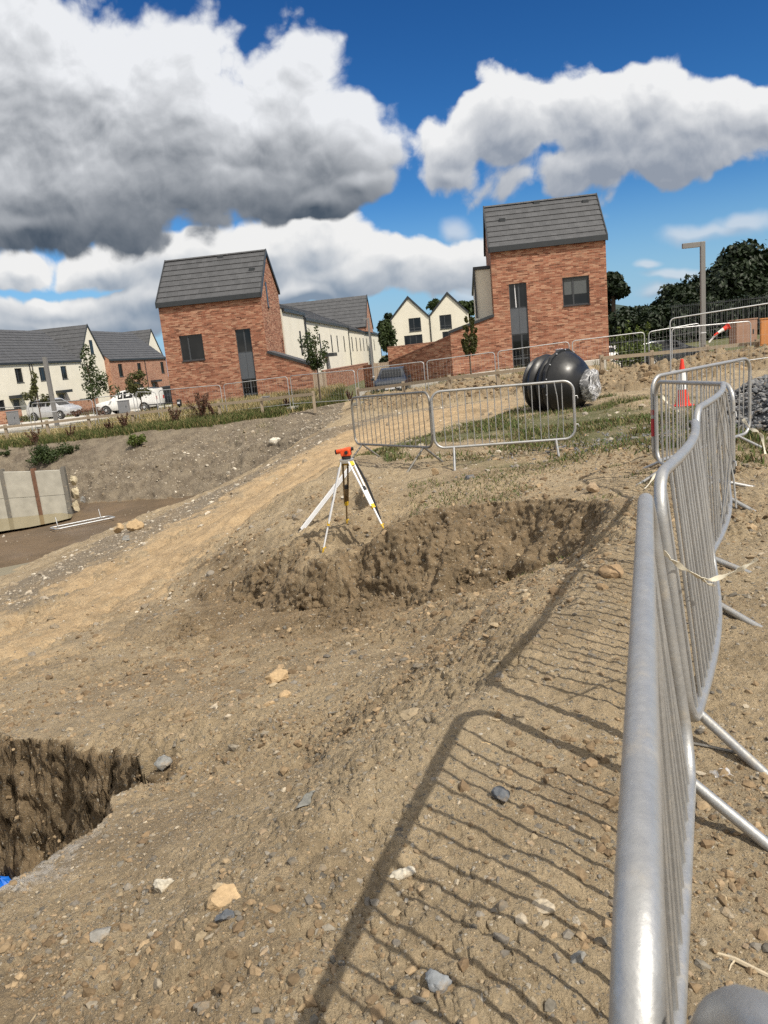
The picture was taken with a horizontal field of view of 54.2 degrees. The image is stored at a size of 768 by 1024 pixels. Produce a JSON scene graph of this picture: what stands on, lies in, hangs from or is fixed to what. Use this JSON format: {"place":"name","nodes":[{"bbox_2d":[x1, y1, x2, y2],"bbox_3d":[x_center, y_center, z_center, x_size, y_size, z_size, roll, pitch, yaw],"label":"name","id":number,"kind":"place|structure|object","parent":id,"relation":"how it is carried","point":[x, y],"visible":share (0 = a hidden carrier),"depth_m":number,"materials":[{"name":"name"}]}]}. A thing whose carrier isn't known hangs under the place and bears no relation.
{"place":"outdoors","nodes":[
{"label":"outdoors","id":0,"kind":"place"},
{"bbox_2d":[0,513,72,530],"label":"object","id":1,"kind":"structure","parent":0,"point":[6,524],"depth_m":32.09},
{"bbox_2d":[0,405,170,432],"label":"pavement","id":2,"kind":"structure","parent":0,"point":[34,427],"depth_m":56.33,"materials":[{"name":"beige concrete"}]},
{"bbox_2d":[26,398,81,420],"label":"parked car","id":3,"kind":"object","parent":2,"relation":"on","point":[65,410],"visible":0.62,"depth_m":59.43,"materials":[{"name":"silver metal"}]},
{"bbox_2d":[96,387,164,414],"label":"pickup truck","id":4,"kind":"object","parent":2,"relation":"on","point":[109,406],"visible":0.68,"depth_m":58.25,"materials":[{"name":"white paint"}]},
{"bbox_2d":[0,383,346,449],"bbox_3d":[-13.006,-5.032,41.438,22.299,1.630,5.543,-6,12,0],"label":"grass","id":5,"kind":"structure","parent":0,"point":[211,420],"depth_m":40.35,"materials":[{"name":"green plant"}]},
{"bbox_2d":[0,334,767,1023],"bbox_3d":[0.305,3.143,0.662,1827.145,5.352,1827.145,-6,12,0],"label":"ground","id":6,"kind":"structure","parent":0,"point":[88,780],"depth_m":4.28,"materials":[{"name":"soil"}]},
{"bbox_2d":[0,340,35,415],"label":"terrace house","id":7,"kind":"structure","parent":6,"relation":"on","point":[15,377],"depth_m":74.20,"materials":[{"name":"white paint"}]},
{"bbox_2d":[0,466,73,518],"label":"retaining wall","id":8,"kind":"structure","parent":6,"relation":"on","point":[32,492],"depth_m":33.16,"materials":[{"name":"concrete"}]},
{"bbox_2d":[0,330,86,400],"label":"terrace house","id":9,"kind":"structure","parent":6,"relation":"on","point":[33,347],"depth_m":82.37,"materials":[{"name":"white paint"}]},
{"bbox_2d":[25,442,70,465],"bbox_3d":[-17.403,-3.065,38.847,2.104,1.190,1.965,-6,12,0],"label":"bramble","id":10,"kind":"object","parent":6,"relation":"on","point":[40,453],"visible":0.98,"depth_m":38.44,"materials":[{"name":"green plant"}]},
{"bbox_2d":[30,324,110,402],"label":"gabled house","id":11,"kind":"structure","parent":6,"relation":"on","point":[73,339],"depth_m":89.41,"materials":[{"name":"white paint"}]},
{"bbox_2d":[50,509,114,529],"bbox_3d":[-12.046,0.419,29.992,2.355,0.729,1.104,-14,11,-36],"label":"crowd barrier","id":12,"kind":"object","parent":6,"relation":"on","point":[58,526],"visible":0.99,"depth_m":29.91,"materials":[{"name":"silver metal"}]},
{"bbox_2d":[67,398,98,409],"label":"bin store","id":13,"kind":"structure","parent":6,"relation":"on","point":[82,404],"depth_m":83.14,"materials":[{"name":"brick"}]},
{"bbox_2d":[79,344,119,418],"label":"young tree","id":14,"kind":"object","parent":6,"relation":"on","point":[92,387],"visible":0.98,"depth_m":50.66,"materials":[{"name":"green plant"}]},
{"bbox_2d":[89,926,111,942],"bbox_3d":[-0.904,1.349,2.392,0.066,0.040,0.059,-7,12,-9],"label":"rock","id":15,"kind":"object","parent":6,"relation":"on","point":[97,935],"visible":0.84,"depth_m":2.38,"materials":[{"name":"stone"}]},
{"bbox_2d":[91,331,169,398],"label":"terrace house","id":16,"kind":"structure","parent":6,"relation":"on","point":[124,354],"depth_m":102.25,"materials":[{"name":"brick"}]},
{"bbox_2d":[126,433,147,447],"bbox_3d":[-12.482,-3.616,38.023,1.057,0.824,0.899,-2,12,17],"label":"bramble","id":17,"kind":"object","parent":6,"relation":"on","point":[133,441],"visible":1,"depth_m":37.86,"materials":[{"name":"green plant"}]},
{"bbox_2d":[123,369,151,410],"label":"young tree","id":18,"kind":"object","parent":6,"relation":"on","point":[134,388],"visible":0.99,"depth_m":54.72,"materials":[{"name":"green plant"}]},
{"bbox_2d":[128,329,162,354],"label":"gabled house","id":19,"kind":"structure","parent":6,"relation":"on","point":[147,336],"depth_m":117.22,"materials":[{"name":"paint"}]},
{"bbox_2d":[0,391,316,438],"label":"post and rail fence","id":20,"kind":"object","parent":6,"relation":"on","point":[131,413],"visible":0.83,"depth_m":41.31,"materials":[{"name":"wood"}]},
{"bbox_2d":[153,878,173,893],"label":"rock","id":21,"kind":"object","parent":6,"relation":"on","point":[160,886],"visible":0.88,"depth_m":2.62,"materials":[{"name":"stone"}]},
{"bbox_2d":[154,755,172,769],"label":"rock","id":22,"kind":"object","parent":6,"relation":"on","point":[163,762],"visible":1,"depth_m":4.45,"materials":[{"name":"stone"}]},
{"bbox_2d":[187,390,208,415],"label":"dock weed","id":23,"kind":"object","parent":6,"relation":"on","point":[198,401],"visible":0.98,"depth_m":40.47,"materials":[{"name":"brown plant"}]},
{"bbox_2d":[214,909,234,922],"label":"rock","id":24,"kind":"object","parent":6,"relation":"on","point":[226,914],"visible":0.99,"depth_m":2.07,"materials":[{"name":"stone"}]},
{"bbox_2d":[207,884,241,910],"bbox_3d":[-0.464,1.119,2.164,0.101,0.048,0.070,-18,23,-21],"label":"rock","id":25,"kind":"object","parent":6,"relation":"on","point":[221,896],"visible":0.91,"depth_m":2.16,"materials":[{"name":"stone"}]},
{"bbox_2d":[155,249,317,406],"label":"brick house","id":26,"kind":"structure","parent":6,"relation":"on","point":[220,319],"depth_m":44.69,"materials":[{"name":"red brick"}]},
{"bbox_2d":[179,334,205,361],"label":"window","id":27,"kind":"structure","parent":26,"relation":"in","point":[192,348],"depth_m":44.84,"materials":[{"name":"black glass"}]},
{"bbox_2d":[235,328,252,352],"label":"window","id":28,"kind":"structure","parent":26,"relation":"in","point":[243,336],"depth_m":44.48,"materials":[{"name":"black glass"}]},
{"bbox_2d":[242,378,257,398],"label":"door","id":29,"kind":"structure","parent":26,"relation":"in","point":[252,385],"depth_m":45.05,"materials":[{"name":"grey glass"}]},
{"bbox_2d":[264,668,288,684],"bbox_3d":[-0.799,1.230,5.531,0.156,0.130,0.143,4,15,38],"label":"rock","id":30,"kind":"object","parent":6,"relation":"on","point":[277,675],"visible":0.73,"depth_m":5.49,"materials":[{"name":"stone"}]},
{"bbox_2d":[279,304,308,359],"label":"wall","id":31,"kind":"structure","parent":6,"relation":"on","point":[293,326],"depth_m":52.30,"materials":[{"name":"white paint"}]},
{"bbox_2d":[298,324,328,400],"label":"young tree","id":32,"kind":"object","parent":6,"relation":"on","point":[312,358],"visible":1,"depth_m":41.46,"materials":[{"name":"green plant"}]},
{"bbox_2d":[281,304,351,385],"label":"terrace house","id":33,"kind":"structure","parent":6,"relation":"on","point":[335,334],"depth_m":69.23,"materials":[{"name":"white paint"}]},
{"bbox_2d":[288,370,356,409],"bbox_3d":[-3.159,-6.302,38.725,4.452,1.786,0.640,3,14,35],"label":"fence panel","id":34,"kind":"object","parent":6,"relation":"on","point":[318,387],"visible":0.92,"depth_m":38.69,"materials":[{"name":"metal"}]},
{"bbox_2d":[322,363,367,386],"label":"garden wall","id":35,"kind":"structure","parent":6,"relation":"on","point":[348,376],"depth_m":55.16,"materials":[{"name":"brick"}]},
{"bbox_2d":[322,458,383,552],"bbox_3d":[-0.342,-0.095,9.581,0.906,1.191,0.497,0,13,23],"label":"surveying tripod","id":36,"kind":"object","parent":6,"relation":"on","point":[351,463],"visible":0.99,"depth_m":9.46,"materials":[{"name":"metal"}]},
{"bbox_2d":[325,317,382,367],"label":"terrace house","id":37,"kind":"structure","parent":6,"relation":"on","point":[360,346],"depth_m":92.92,"materials":[{"name":"white paint"}]},
{"bbox_2d":[283,294,373,332],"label":"roof","id":38,"kind":"structure","parent":37,"relation":"on","point":[353,311],"depth_m":96.83,"materials":[{"name":"tile"}]},
{"bbox_2d":[363,364,377,387],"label":"garden wall","id":39,"kind":"structure","parent":6,"relation":"on","point":[368,376],"depth_m":46.65,"materials":[{"name":"brick"}]},
{"bbox_2d":[0,541,767,1023],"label":"clods","id":40,"kind":"object","parent":6,"relation":"on","point":[378,1009],"visible":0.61,"depth_m":2.20,"materials":[{"name":"soil"}]},
{"bbox_2d":[0,423,767,854],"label":"clods","id":41,"kind":"object","parent":6,"relation":"on","point":[554,591],"visible":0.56,"depth_m":7.88,"materials":[{"name":"soil"}]},
{"bbox_2d":[0,349,767,660],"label":"rubble","id":42,"kind":"object","parent":6,"relation":"on","point":[208,573],"visible":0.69,"depth_m":20.74,"materials":[{"name":"stone"}]},
{"bbox_2d":[0,579,767,1023],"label":"pebbles","id":43,"kind":"object","parent":6,"relation":"on","point":[202,1007],"visible":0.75,"depth_m":2.33,"materials":[{"name":"stone"}]},
{"bbox_2d":[0,444,767,852],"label":"pebbles","id":44,"kind":"object","parent":6,"relation":"on","point":[264,732],"visible":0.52,"depth_m":6.07,"materials":[{"name":"stone"}]},
{"bbox_2d":[376,312,392,365],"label":"broadleaf tree","id":45,"kind":"object","parent":6,"relation":"on","point":[387,315],"visible":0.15,"depth_m":96.79,"materials":[{"name":"green plant"}]},
{"bbox_2d":[379,319,397,351],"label":"broadleaf tree","id":46,"kind":"object","parent":6,"relation":"on","point":[387,334],"visible":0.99,"depth_m":77.53,"materials":[{"name":"green plant"}]},
{"bbox_2d":[355,361,425,404],"bbox_3d":[0.331,-6.203,36.261,4.087,1.860,0.640,3,14,35],"label":"fence panel","id":47,"kind":"object","parent":6,"relation":"on","point":[387,377],"visible":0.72,"depth_m":36.20,"materials":[{"name":"metal"}]},
{"bbox_2d":[371,366,411,393],"bbox_3d":[0.495,-7.008,40.440,2.120,1.544,4.418,-4,12,7],"label":"parked car","id":48,"kind":"object","parent":6,"relation":"on","point":[396,377],"visible":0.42,"depth_m":39.31,"materials":[{"name":"paint"}]},
{"bbox_2d":[351,391,443,471],"bbox_3d":[0.103,-1.462,13.367,0.744,1.378,3.003,-11,13,-26],"label":"crowd barrier","id":49,"kind":"object","parent":6,"relation":"on","point":[365,445],"visible":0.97,"depth_m":13.13,"materials":[{"name":"metal"}]},
{"bbox_2d":[390,866,415,879],"bbox_3d":[0.054,1.049,2.173,0.080,0.034,0.045,-15,6,-15],"label":"rock","id":50,"kind":"object","parent":6,"relation":"on","point":[405,873],"visible":1,"depth_m":2.16,"materials":[{"name":"stone"}]},
{"bbox_2d":[387,342,432,360],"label":"garden wall","id":51,"kind":"structure","parent":6,"relation":"on","point":[394,352],"depth_m":70.50,"materials":[{"name":"brick"}]},
{"bbox_2d":[390,296,430,345],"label":"gabled house","id":52,"kind":"structure","parent":6,"relation":"on","point":[409,318],"depth_m":82.58,"materials":[{"name":"white paint"}]},
{"bbox_2d":[388,335,452,381],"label":"garden wall","id":53,"kind":"structure","parent":6,"relation":"on","point":[439,349],"depth_m":43.24,"materials":[{"name":"brick"}]},
{"bbox_2d":[425,968,451,993],"bbox_3d":[0.123,1.089,1.736,0.065,0.050,0.054,1,13,28],"label":"rock","id":54,"kind":"object","parent":6,"relation":"on","point":[437,981],"visible":0.99,"depth_m":1.72,"materials":[{"name":"stone"}]},
{"bbox_2d":[356,368,525,406],"bbox_3d":[2.725,-5.555,33.688,9.798,1.495,0.775,2,14,31],"label":"post and rail fence","id":55,"kind":"object","parent":6,"relation":"on","point":[449,378],"visible":0.66,"depth_m":33.17,"materials":[{"name":"brown wood"}]},
{"bbox_2d":[429,292,468,341],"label":"gabled house","id":56,"kind":"structure","parent":6,"relation":"on","point":[448,313],"depth_m":82.06,"materials":[{"name":"white paint"}]},
{"bbox_2d":[439,314,451,329],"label":"window","id":57,"kind":"structure","parent":56,"relation":"in","point":[445,320],"depth_m":82.26,"materials":[{"name":"black glass"}]},
{"bbox_2d":[426,352,495,388],"bbox_3d":[3.540,-6.247,34.376,3.422,1.873,0.640,0,13,23],"label":"fence panel","id":58,"kind":"object","parent":6,"relation":"on","point":[460,365],"visible":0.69,"depth_m":34.19,"materials":[{"name":"metal"}]},
{"bbox_2d":[461,316,477,373],"bbox_3d":[4.568,-8.461,39.594,0.942,3.756,1.161,-6,12,0],"label":"young tree","id":59,"kind":"object","parent":6,"relation":"on","point":[471,348],"visible":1,"depth_m":39.45,"materials":[{"name":"green plant"}]},
{"bbox_2d":[491,786,509,803],"bbox_3d":[0.384,0.923,2.432,0.054,0.056,0.057,-10,13,-19],"label":"rock","id":60,"kind":"object","parent":6,"relation":"on","point":[501,794],"visible":1,"depth_m":2.42,"materials":[{"name":"stone"}]},
{"bbox_2d":[430,380,578,470],"bbox_3d":[1.910,-1.375,11.856,2.295,1.268,0.743,-4,12,8],"label":"crowd barrier","id":61,"kind":"object","parent":6,"relation":"on","point":[556,440],"visible":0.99,"depth_m":11.81,"materials":[{"name":"metal"}]},
{"bbox_2d":[448,193,608,375],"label":"brick house","id":62,"kind":"structure","parent":6,"relation":"on","point":[540,278],"depth_m":41.01,"materials":[{"name":"red brick"}]},
{"bbox_2d":[509,282,526,308],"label":"window","id":63,"kind":"structure","parent":62,"relation":"in","point":[517,292],"depth_m":41.06,"materials":[{"name":"black glass"}]},
{"bbox_2d":[512,333,529,367],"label":"door","id":64,"kind":"structure","parent":62,"relation":"in","point":[518,340],"depth_m":41.66,"materials":[{"name":"grey glass"}]},
{"bbox_2d":[562,275,590,306],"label":"window","id":65,"kind":"structure","parent":62,"relation":"in","point":[575,289],"depth_m":40.74,"materials":[{"name":"black glass"}]},
{"bbox_2d":[532,898,555,913],"bbox_3d":[0.409,1.039,1.977,0.098,0.030,0.068,-8,2,41],"label":"rock","id":66,"kind":"object","parent":6,"relation":"on","point":[544,906],"visible":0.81,"depth_m":1.96,"materials":[{"name":"stone"}]},
{"bbox_2d":[522,348,600,411],"bbox_3d":[4.881,-3.495,20.438,1.920,1.887,1.904,-16,16,-42],"label":"plastic tank","id":67,"kind":"object","parent":6,"relation":"on","point":[569,365],"visible":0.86,"depth_m":19.90,"materials":[{"name":"plastic"}]},
{"bbox_2d":[361,344,767,409],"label":"clods","id":68,"kind":"object","parent":6,"relation":"on","point":[648,374],"visible":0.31,"depth_m":26.58,"materials":[{"name":"soil"}]},
{"bbox_2d":[455,426,689,477],"bbox_3d":[3.830,-1.143,11.990,5.671,0.366,4.160,-6,12,0],"label":"gravel spill","id":69,"kind":"object","parent":6,"relation":"on","point":[597,440],"visible":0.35,"depth_m":12.10,"materials":[{"name":"gravel"}]},
{"bbox_2d":[405,421,767,582],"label":"grass","id":70,"kind":"structure","parent":6,"relation":"on","point":[478,482],"depth_m":10.11,"materials":[{"name":"green plant"}]},
{"bbox_2d":[572,332,644,370],"bbox_3d":[9.798,-6.772,32.707,3.246,1.837,0.640,-4,12,7],"label":"fence panel","id":71,"kind":"object","parent":6,"relation":"on","point":[612,343],"visible":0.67,"depth_m":32.55,"materials":[{"name":"metal"}]},
{"bbox_2d":[598,564,623,578],"bbox_3d":[1.392,0.357,4.584,0.157,0.082,0.140,-4,13,-12],"label":"rock","id":72,"kind":"object","parent":6,"relation":"on","point":[615,571],"visible":1,"depth_m":4.54,"materials":[{"name":"stone"}]},
{"bbox_2d":[609,320,630,364],"bbox_3d":[11.813,-8.235,37.331,0.976,2.516,1.088,-6,12,0],"label":"young tree","id":73,"kind":"object","parent":6,"relation":"on","point":[619,338],"visible":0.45,"depth_m":37.00,"materials":[{"name":"green plant"}]},
{"bbox_2d":[607,271,638,324],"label":"broadleaf tree","id":74,"kind":"object","parent":6,"relation":"on","point":[618,287],"visible":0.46,"depth_m":65.14,"materials":[{"name":"green plant"}]},
{"bbox_2d":[612,338,663,365],"bbox_3d":[12.171,-7.716,36.317,2.262,1.332,1.988,-6,12,0],"label":"shrub","id":75,"kind":"object","parent":6,"relation":"on","point":[636,350],"visible":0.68,"depth_m":36.11,"materials":[{"name":"green plant"}]},
{"bbox_2d":[627,321,650,364],"bbox_3d":[12.590,-8.177,36.883,0.948,2.274,0.894,-11,13,-25],"label":"young tree","id":76,"kind":"object","parent":6,"relation":"on","point":[640,330],"visible":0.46,"depth_m":36.66,"materials":[{"name":"green plant"}]},
{"bbox_2d":[627,340,698,364],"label":"parked car","id":77,"kind":"object","parent":6,"relation":"on","point":[666,345],"visible":0.23,"depth_m":43.49,"materials":[{"name":"paint"}]},
{"bbox_2d":[644,282,699,338],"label":"broadleaf tree","id":78,"kind":"object","parent":6,"relation":"on","point":[679,292],"visible":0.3,"depth_m":76.61,"materials":[{"name":"green plant"}]},
{"bbox_2d":[599,339,759,369],"bbox_3d":[13.069,-6.218,30.102,8.526,1.138,0.416,-4,12,8],"label":"post and rail fence","id":79,"kind":"object","parent":6,"relation":"on","point":[652,353],"visible":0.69,"depth_m":30.14,"materials":[{"name":"brown wood"}]},
{"bbox_2d":[674,359,693,406],"bbox_3d":[5.138,-2.229,12.922,0.320,0.803,0.320,-6,12,0],"label":"traffic cone","id":80,"kind":"object","parent":6,"relation":"on","point":[684,373],"visible":0.5,"depth_m":12.87,"materials":[{"name":"plastic"}]},
{"bbox_2d":[608,291,766,348],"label":"hedge","id":81,"kind":"object","parent":6,"relation":"on","point":[661,317],"visible":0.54,"depth_m":59.20,"materials":[{"name":"green plant"}]},
{"bbox_2d":[608,493,767,1023],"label":"crowd barrier","id":82,"kind":"object","parent":6,"relation":"on","point":[661,786],"visible":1,"depth_m":1.10,"materials":[{"name":"metal"}]},
{"bbox_2d":[682,241,705,350],"bbox_3d":[14.513,-9.718,35.092,1.010,5.522,0.220,-4,12,6],"label":"lamp post","id":83,"kind":"object","parent":6,"relation":"on","point":[701,244],"visible":0.73,"depth_m":34.80,"materials":[{"name":"metal"}]},
{"bbox_2d":[636,380,752,486],"bbox_3d":[3.081,-0.745,7.521,0.733,1.155,1.798,-6,12,-1],"label":"crowd barrier","id":84,"kind":"object","parent":6,"relation":"on","point":[733,412],"visible":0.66,"depth_m":7.66,"materials":[{"name":"metal"}]},
{"bbox_2d":[643,357,761,467],"bbox_3d":[3.895,-1.196,9.080,2.281,1.191,0.735,-14,15,-36],"label":"crowd barrier","id":85,"kind":"object","parent":6,"relation":"on","point":[697,368],"visible":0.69,"depth_m":8.99,"materials":[{"name":"metal"}]},
{"bbox_2d":[654,419,767,774],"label":"crowd barrier","id":86,"kind":"object","parent":6,"relation":"on","point":[707,607],"visible":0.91,"depth_m":2.89,"materials":[{"name":"metal"}]},
{"bbox_2d":[663,550,758,580],"bbox_3d":[1.104,0.180,2.615,0.509,0.225,0.116,-13,14,-30],"label":"tie strap","id":87,"kind":"object","parent":86,"relation":"attached to","point":[679,565],"visible":0.96,"depth_m":2.70,"materials":[{"name":"white plastic"}]},
{"bbox_2d":[671,321,750,358],"bbox_3d":[12.463,-6.361,28.556,3.203,1.552,0.640,-6,12,0],"label":"fence panel","id":88,"kind":"object","parent":6,"relation":"on","point":[708,338],"visible":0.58,"depth_m":28.45,"materials":[{"name":"metal"}]},
{"bbox_2d":[669,303,767,370],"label":"fence panel","id":89,"kind":"object","parent":6,"relation":"on","point":[700,314],"visible":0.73,"depth_m":24.21,"materials":[{"name":"metal"}]},
{"bbox_2d":[672,295,767,336],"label":"metal railing","id":90,"kind":"object","parent":6,"relation":"on","point":[724,301],"visible":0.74,"depth_m":42.41,"materials":[{"name":"metal"}]},
{"bbox_2d":[680,238,767,300],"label":"broadleaf tree","id":91,"kind":"object","parent":6,"relation":"on","point":[735,269],"visible":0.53,"depth_m":83.93,"materials":[{"name":"green plant"}]},
{"bbox_2d":[693,381,755,572],"bbox_3d":[2.567,-0.367,5.504,0.325,1.088,2.584,1,13,28],"label":"crowd barrier","id":92,"kind":"object","parent":6,"relation":"on","point":[716,464],"visible":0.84,"depth_m":5.07,"materials":[{"name":"metal"}]},
{"bbox_2d":[689,374,767,432],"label":"gravel heap","id":93,"kind":"object","parent":6,"relation":"on","point":[759,384],"visible":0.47,"depth_m":11.22,"materials":[{"name":"gravel"}]},
{"bbox_2d":[690,984,767,1023],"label":"crowd barrier","id":94,"kind":"object","parent":6,"relation":"on","point":[735,1004],"visible":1,"depth_m":0.51,"materials":[{"name":"metal"}]},
{"bbox_2d":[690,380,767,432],"bbox_3d":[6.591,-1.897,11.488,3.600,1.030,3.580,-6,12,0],"label":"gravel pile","id":95,"kind":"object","parent":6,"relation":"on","point":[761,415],"visible":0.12,"depth_m":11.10,"materials":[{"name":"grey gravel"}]},
{"bbox_2d":[717,952,767,977],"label":"twig","id":96,"kind":"object","parent":6,"relation":"on","point":[746,964],"visible":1,"depth_m":1.79,"materials":[{"name":"brown wood"}]},
{"bbox_2d":[728,318,757,345],"bbox_3d":[14.993,-7.495,31.331,0.890,1.100,0.840,-4,12,6],"label":"storage box","id":97,"kind":"object","parent":6,"relation":"on","point":[743,329],"visible":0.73,"depth_m":30.94,"materials":[{"name":"brown wood"}]},
{"bbox_2d":[737,320,756,342],"bbox_3d":[14.959,-7.388,30.939,0.790,0.940,0.010,-4,12,6],"label":"door","id":98,"kind":"structure","parent":97,"relation":"in","point":[743,330],"depth_m":30.93,"materials":[{"name":"brown wood"}]},
{"bbox_2d":[759,318,767,345],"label":"hoarding","id":99,"kind":"object","parent":6,"relation":"on","point":[763,331],"visible":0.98,"depth_m":29.01,"materials":[{"name":"orange wood"}]},
{"bbox_2d":[0,0,767,375],"label":"sky","id":100,"kind":"structure","parent":0,"point":[362,145],"materials":[{"name":"blue"}]},
{"bbox_2d":[223,358,630,440],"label":"grass","id":101,"kind":"structure","parent":0,"point":[521,372],"depth_m":39.23,"materials":[{"name":"green plant"}]},
{"bbox_2d":[360,359,605,398],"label":"pavement","id":102,"kind":"structure","parent":0,"point":[588,362],"depth_m":40.95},
{"bbox_2d":[354,392,767,467],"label":"grass","id":103,"kind":"structure","parent":0,"point":[638,419],"depth_m":14.31,"materials":[{"name":"green plant"}]},
{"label":"pavement","id":104,"kind":"structure","parent":0,"visible":0},
{"bbox_2d":[5,410,19,424],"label":"utility cabinet","id":105,"kind":"object","parent":104,"relation":"on","point":[10,415],"visible":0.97,"depth_m":45.36,"materials":[{"name":"grey metal"}]},
{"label":"road","id":106,"kind":"structure","parent":0,"visible":0},
{"bbox_2d":[21,370,49,427],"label":"young tree","id":107,"kind":"object","parent":106,"relation":"on","point":[34,388],"visible":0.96,"depth_m":50.72,"materials":[{"name":"green plant"}]},
{"bbox_2d":[42,357,59,426],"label":"lamp post","id":108,"kind":"object","parent":106,"relation":"on","point":[49,385],"visible":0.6,"depth_m":50.86,"materials":[{"name":"metal"}]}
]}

